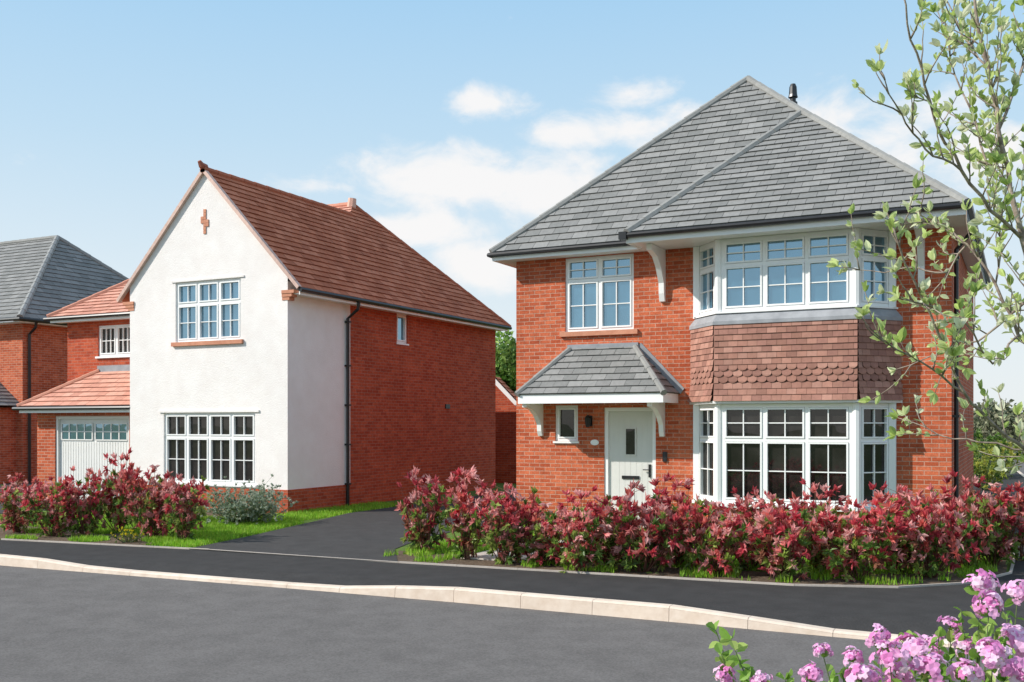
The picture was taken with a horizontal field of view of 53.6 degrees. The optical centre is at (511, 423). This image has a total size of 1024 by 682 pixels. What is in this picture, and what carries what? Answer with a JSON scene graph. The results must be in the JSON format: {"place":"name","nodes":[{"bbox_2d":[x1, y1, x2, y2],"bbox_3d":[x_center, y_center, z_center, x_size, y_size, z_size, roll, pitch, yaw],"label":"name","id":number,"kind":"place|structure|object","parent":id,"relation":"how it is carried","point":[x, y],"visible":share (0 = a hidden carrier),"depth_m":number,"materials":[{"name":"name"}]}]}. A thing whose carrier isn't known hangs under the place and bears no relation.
{"place":"outdoors","nodes":[
{"label":"outdoors","id":0,"kind":"place"},
{"bbox_2d":[0,482,34,491],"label":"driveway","id":1,"kind":"structure","parent":0,"point":[9,484],"depth_m":31.34,"materials":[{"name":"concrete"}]},
{"bbox_2d":[0,500,109,513],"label":"garage driveway","id":2,"kind":"structure","parent":0,"point":[1,510],"depth_m":22.49,"materials":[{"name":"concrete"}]},
{"bbox_2d":[194,491,515,561],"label":"driveway","id":3,"kind":"structure","parent":0,"point":[370,534],"depth_m":16.62,"materials":[{"name":"grey asphalt"}]},
{"bbox_2d":[0,483,1012,584],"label":"lawn","id":4,"kind":"structure","parent":0,"point":[472,493],"depth_m":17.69,"materials":[{"name":"green plant"}]},
{"bbox_2d":[0,235,128,483],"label":"house","id":5,"kind":"structure","parent":4,"relation":"on","point":[41,278],"depth_m":33.04,"materials":[{"name":"orange brick"}]},
{"bbox_2d":[0,525,158,545],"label":"hedge bed","id":6,"kind":"object","parent":4,"relation":"on","point":[3,533],"visible":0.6,"depth_m":16.80,"materials":[{"name":"brown soil"}]},
{"bbox_2d":[0,472,48,532],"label":"photinia bush","id":7,"kind":"object","parent":6,"relation":"on","point":[12,512],"visible":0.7,"depth_m":17.44,"materials":[{"name":"red plant"}]},
{"bbox_2d":[13,475,86,536],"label":"photinia bush","id":8,"kind":"object","parent":6,"relation":"on","point":[56,521],"visible":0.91,"depth_m":16.88,"materials":[{"name":"red plant"}]},
{"bbox_2d":[48,465,116,536],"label":"photinia bush","id":9,"kind":"object","parent":6,"relation":"on","point":[88,521],"visible":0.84,"depth_m":17.14,"materials":[{"name":"red plant"}]},
{"bbox_2d":[84,446,149,533],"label":"photinia bush","id":10,"kind":"object","parent":6,"relation":"on","point":[114,511],"visible":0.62,"depth_m":17.52,"materials":[{"name":"red plant"}]},
{"bbox_2d":[109,525,143,542],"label":"yellow flowers","id":11,"kind":"object","parent":6,"relation":"on","point":[131,536],"visible":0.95,"depth_m":16.08,"materials":[{"name":"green plant"}]},
{"bbox_2d":[115,463,183,536],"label":"photinia bush","id":12,"kind":"object","parent":6,"relation":"on","point":[151,518],"visible":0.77,"depth_m":16.70,"materials":[{"name":"red plant"}]},
{"bbox_2d":[161,471,209,540],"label":"photinia bush","id":13,"kind":"object","parent":4,"relation":"on","point":[183,512],"visible":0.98,"depth_m":16.22,"materials":[{"name":"red plant"}]},
{"bbox_2d":[103,509,277,516],"bbox_3d":[-6.970,1.892,21.453,4.600,0.001,1.600,0,0,27],"label":"planting bed","id":14,"kind":"object","parent":4,"relation":"on","point":[209,514],"depth_m":21.05,"materials":[{"name":"brown soil"}]},
{"bbox_2d":[195,494,212,519],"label":"yellow shrub","id":15,"kind":"object","parent":4,"relation":"on","point":[202,496],"visible":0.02,"depth_m":19.32,"materials":[{"name":"green plant"}]},
{"bbox_2d":[201,473,298,525],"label":"lavender bush","id":16,"kind":"object","parent":4,"relation":"on","point":[258,502],"visible":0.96,"depth_m":18.84,"materials":[{"name":"green plant"}]},
{"bbox_2d":[12,160,511,512],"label":"rendered house","id":17,"kind":"structure","parent":4,"relation":"on","point":[304,351],"depth_m":23.16,"materials":[{"name":"white paint"}]},
{"bbox_2d":[56,416,128,498],"bbox_3d":[-10.162,0.860,24.614,2.548,2.080,0.100,0,0,27],"label":"garage door","id":18,"kind":"structure","parent":17,"relation":"in","point":[81,441],"depth_m":24.70,"materials":[{"name":"paint"}]},
{"bbox_2d":[95,324,129,358],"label":"window","id":19,"kind":"structure","parent":17,"relation":"in","point":[114,340],"depth_m":25.48,"materials":[{"name":"white plastic"}]},
{"bbox_2d":[171,278,243,346],"bbox_3d":[-6.708,-2.445,22.349,2.060,1.430,0.155,0,0,27],"label":"window","id":20,"kind":"structure","parent":17,"relation":"in","point":[208,312],"depth_m":22.37,"materials":[{"name":"white plastic"}]},
{"bbox_2d":[165,412,256,487],"bbox_3d":[-6.687,0.565,22.344,2.760,1.610,0.145,0,0,27],"label":"window","id":21,"kind":"structure","parent":17,"relation":"in","point":[214,446],"depth_m":22.35,"materials":[{"name":"white plastic"}]},
{"bbox_2d":[396,314,408,345],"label":"window","id":22,"kind":"structure","parent":17,"relation":"in","point":[401,319],"depth_m":25.33,"materials":[{"name":"white plastic"}]},
{"bbox_2d":[496,377,515,483],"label":"brick garage","id":23,"kind":"structure","parent":4,"relation":"on","point":[505,434],"depth_m":32.14,"materials":[{"name":"brick"}]},
{"bbox_2d":[496,330,515,398],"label":"tree","id":24,"kind":"object","parent":4,"relation":"on","point":[506,365],"visible":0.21,"depth_m":46.00,"materials":[{"name":"green plant"}]},
{"bbox_2d":[1,538,1014,587],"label":"edging","id":25,"kind":"object","parent":4,"relation":"on","point":[818,585],"visible":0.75,"depth_m":12.89,"materials":[{"name":"grey concrete"}]},
{"bbox_2d":[637,472,714,566],"bbox_3d":[2.172,1.312,13.447,1.334,1.368,1.043,0,0,-31],"label":"photinia bush","id":26,"kind":"object","parent":4,"relation":"on","point":[700,502],"visible":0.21,"depth_m":13.37,"materials":[{"name":"red plant"}]},
{"bbox_2d":[396,551,1006,585],"bbox_3d":[2.454,1.892,13.285,8.602,0.001,2.664,0,0,6],"label":"hedge bed","id":27,"kind":"object","parent":4,"relation":"on","point":[764,576],"visible":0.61,"depth_m":12.77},
{"bbox_2d":[394,465,451,552],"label":"photinia bush","id":28,"kind":"object","parent":27,"relation":"on","point":[419,526],"visible":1,"depth_m":14.76,"materials":[{"name":"red plant"}]},
{"bbox_2d":[439,464,494,559],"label":"photinia bush","id":29,"kind":"object","parent":27,"relation":"on","point":[469,538],"visible":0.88,"depth_m":14.05,"materials":[{"name":"red plant"}]},
{"bbox_2d":[468,479,541,564],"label":"photinia bush","id":30,"kind":"object","parent":27,"relation":"on","point":[501,524],"visible":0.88,"depth_m":13.56,"materials":[{"name":"red plant"}]},
{"bbox_2d":[495,500,585,565],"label":"photinia bush","id":31,"kind":"object","parent":27,"relation":"on","point":[540,548],"visible":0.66,"depth_m":13.46,"materials":[{"name":"red plant"}]},
{"bbox_2d":[534,485,613,572],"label":"photinia bush","id":32,"kind":"object","parent":27,"relation":"on","point":[581,525],"visible":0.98,"depth_m":12.88,"materials":[{"name":"red plant"}]},
{"bbox_2d":[587,489,641,565],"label":"photinia bush","id":33,"kind":"object","parent":27,"relation":"on","point":[606,553],"visible":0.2,"depth_m":13.34,"materials":[{"name":"red plant"}]},
{"bbox_2d":[592,475,696,573],"bbox_3d":[1.690,1.353,12.892,1.300,1.410,1.135,0,0,16],"label":"photinia bush","id":34,"kind":"object","parent":27,"relation":"on","point":[663,526],"visible":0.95,"depth_m":12.77,"materials":[{"name":"red plant"}]},
{"bbox_2d":[670,498,757,575],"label":"photinia bush","id":35,"kind":"object","parent":27,"relation":"on","point":[713,550],"visible":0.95,"depth_m":12.57,"materials":[{"name":"red plant"}]},
{"bbox_2d":[707,486,789,570],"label":"photinia bush","id":36,"kind":"object","parent":27,"relation":"on","point":[741,504],"visible":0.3,"depth_m":13.12,"materials":[{"name":"red plant"}]},
{"bbox_2d":[734,490,822,581],"bbox_3d":[3.274,1.413,12.392,1.125,1.254,1.289,0,0,33],"label":"photinia bush","id":37,"kind":"object","parent":27,"relation":"on","point":[786,550],"visible":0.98,"depth_m":12.13,"materials":[{"name":"red plant"}]},
{"bbox_2d":[805,491,917,581],"bbox_3d":[4.169,1.412,12.261,1.278,1.160,1.077,0,0,5],"label":"photinia bush","id":38,"kind":"object","parent":27,"relation":"on","point":[868,545],"visible":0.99,"depth_m":12.17,"materials":[{"name":"red plant"}]},
{"bbox_2d":[855,480,943,573],"bbox_3d":[4.961,1.353,12.915,1.359,1.237,0.897,0,0,-36],"label":"photinia bush","id":39,"kind":"object","parent":27,"relation":"on","point":[897,499],"visible":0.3,"depth_m":12.86,"materials":[{"name":"red plant"}]},
{"bbox_2d":[890,483,986,577],"bbox_3d":[5.193,1.393,12.437,1.120,1.307,0.978,0,0,-13],"label":"photinia bush","id":40,"kind":"object","parent":27,"relation":"on","point":[931,524],"visible":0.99,"depth_m":12.30,"materials":[{"name":"red plant"}]},
{"bbox_2d":[921,469,1012,568],"bbox_3d":[5.921,1.288,13.235,1.209,1.423,0.946,0,0,3],"label":"photinia bush","id":41,"kind":"object","parent":27,"relation":"on","point":[983,511],"visible":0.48,"depth_m":13.08,"materials":[{"name":"red plant"}]},
{"bbox_2d":[955,482,1023,565],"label":"photinia bush","id":42,"kind":"object","parent":27,"relation":"on","point":[1011,545],"visible":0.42,"depth_m":13.30,"materials":[{"name":"red plant"}]},
{"bbox_2d":[977,484,1023,560],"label":"photinia bush","id":43,"kind":"object","parent":27,"relation":"on","point":[1009,488],"visible":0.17,"depth_m":14.02,"materials":[{"name":"red plant"}]},
{"bbox_2d":[487,75,990,538],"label":"brick house","id":44,"kind":"structure","parent":4,"relation":"on","point":[688,301],"depth_m":17.71,"materials":[{"name":"red brick"}]},
{"bbox_2d":[553,405,578,442],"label":"window","id":45,"kind":"structure","parent":44,"relation":"in","point":[566,415],"depth_m":19.58,"materials":[{"name":"white plastic"}]},
{"bbox_2d":[559,253,637,336],"bbox_3d":[1.655,-2.425,19.230,1.580,1.510,0.155,0,0,27],"label":"window","id":46,"kind":"structure","parent":44,"relation":"in","point":[599,289],"depth_m":19.24,"materials":[{"name":"white plastic"}]},
{"bbox_2d":[609,411,651,517],"bbox_3d":[2.223,0.781,18.978,0.876,2.018,0.101,0,0,27],"label":"door","id":47,"kind":"structure","parent":44,"relation":"in","point":[630,432],"depth_m":18.98,"materials":[{"name":"paint"}]},
{"bbox_2d":[699,404,714,501],"bbox_3d":[3.495,0.520,17.972,0.528,1.720,0.565,0,0,27],"label":"window","id":48,"kind":"structure","parent":44,"relation":"in","point":[706,411],"depth_m":17.97,"materials":[{"name":"white plastic"}]},
{"bbox_2d":[699,241,714,315],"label":"window","id":49,"kind":"structure","parent":44,"relation":"in","point":[707,251],"depth_m":17.97,"materials":[{"name":"white plastic"}]},
{"bbox_2d":[721,403,851,507],"bbox_3d":[4.608,0.520,17.081,2.200,1.720,0.074,0,0,27],"label":"window","id":50,"kind":"structure","parent":44,"relation":"in","point":[769,447],"depth_m":17.08,"materials":[{"name":"white plastic"}]},
{"bbox_2d":[721,229,851,311],"bbox_3d":[4.608,-2.555,17.081,2.200,1.270,0.074,0,0,27],"label":"window","id":51,"kind":"structure","parent":44,"relation":"in","point":[782,271],"depth_m":17.07,"materials":[{"name":"white plastic"}]},
{"bbox_2d":[861,403,888,507],"bbox_3d":[5.969,0.520,16.720,0.497,1.720,0.561,0,0,27],"label":"window","id":52,"kind":"structure","parent":44,"relation":"in","point":[874,423],"depth_m":16.72,"materials":[{"name":"white plastic"}]},
{"bbox_2d":[861,229,888,306],"bbox_3d":[5.969,-2.555,16.720,0.497,1.270,0.561,0,0,27],"label":"window","id":53,"kind":"structure","parent":44,"relation":"in","point":[878,239],"depth_m":16.72,"materials":[{"name":"white plastic"}]},
{"bbox_2d":[786,477,869,571],"bbox_3d":[3.978,1.339,13.036,1.269,1.305,0.992,0,0,41],"label":"photinia bush","id":54,"kind":"object","parent":4,"relation":"on","point":[814,507],"visible":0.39,"depth_m":12.91,"materials":[{"name":"red plant"}]},
{"bbox_2d":[0,565,1015,681],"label":"road","id":55,"kind":"structure","parent":0,"point":[64,626],"depth_m":9.33,"materials":[{"name":"grey asphalt"}]},
{"bbox_2d":[0,450,1023,640],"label":"pavement","id":56,"kind":"structure","parent":0,"point":[920,610],"depth_m":11.95,"materials":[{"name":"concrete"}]},
{"bbox_2d":[973,428,1009,474],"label":"roadside bush","id":57,"kind":"object","parent":56,"relation":"on","point":[990,438],"visible":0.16,"depth_m":34.37,"materials":[{"name":"green plant"}]},
{"bbox_2d":[973,434,1017,489],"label":"roadside bush","id":58,"kind":"object","parent":56,"relation":"on","point":[982,471],"visible":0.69,"depth_m":28.78,"materials":[{"name":"green plant"}]},
{"bbox_2d":[975,435,1023,476],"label":"roadside bush","id":59,"kind":"object","parent":56,"relation":"on","point":[1018,453],"visible":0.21,"depth_m":36.03,"materials":[{"name":"green plant"}]},
{"bbox_2d":[0,0,1023,411],"label":"sky","id":60,"kind":"structure","parent":0,"point":[454,125],"materials":[{"name":"blue"}]},
{"bbox_2d":[463,526,645,561],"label":"garden path","id":61,"kind":"structure","parent":0,"point":[483,555],"depth_m":14.24,"materials":[{"name":"grey concrete"}]},
{"bbox_2d":[706,568,1023,681],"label":"flowering shrub","id":62,"kind":"object","parent":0,"point":[978,644],"visible":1,"depth_m":2.36,"materials":[{"name":"pink plant"}]},
{"bbox_2d":[826,0,1023,473],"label":"young tree","id":63,"kind":"object","parent":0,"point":[997,155],"visible":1,"depth_m":3.78,"materials":[{"name":"green plant"}]},
{"bbox_2d":[1001,445,1023,473],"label":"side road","id":64,"kind":"structure","parent":0,"point":[1021,469],"depth_m":47.55,"materials":[{"name":"grey asphalt"}]},
{"label":"ground","id":65,"kind":"structure","parent":0,"visible":0},
{"bbox_2d":[0,459,1023,650],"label":"kerb","id":66,"kind":"structure","parent":65,"relation":"on","point":[614,608],"depth_m":10.96,"materials":[{"name":"concrete"}]},
{"bbox_2d":[973,402,1012,439],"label":"tree","id":67,"kind":"object","parent":65,"relation":"on","point":[978,417],"visible":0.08,"depth_m":74.59,"materials":[{"name":"green plant"}]},
{"bbox_2d":[973,399,1022,412],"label":"tree","id":68,"kind":"object","parent":65,"relation":"on","point":[992,404],"depth_m":95.95,"materials":[{"name":"green plant"}]},
{"bbox_2d":[973,399,1023,453],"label":"tree","id":69,"kind":"object","parent":65,"relation":"on","point":[1009,417],"visible":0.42,"depth_m":60.09,"materials":[{"name":"green plant"}]}
]}

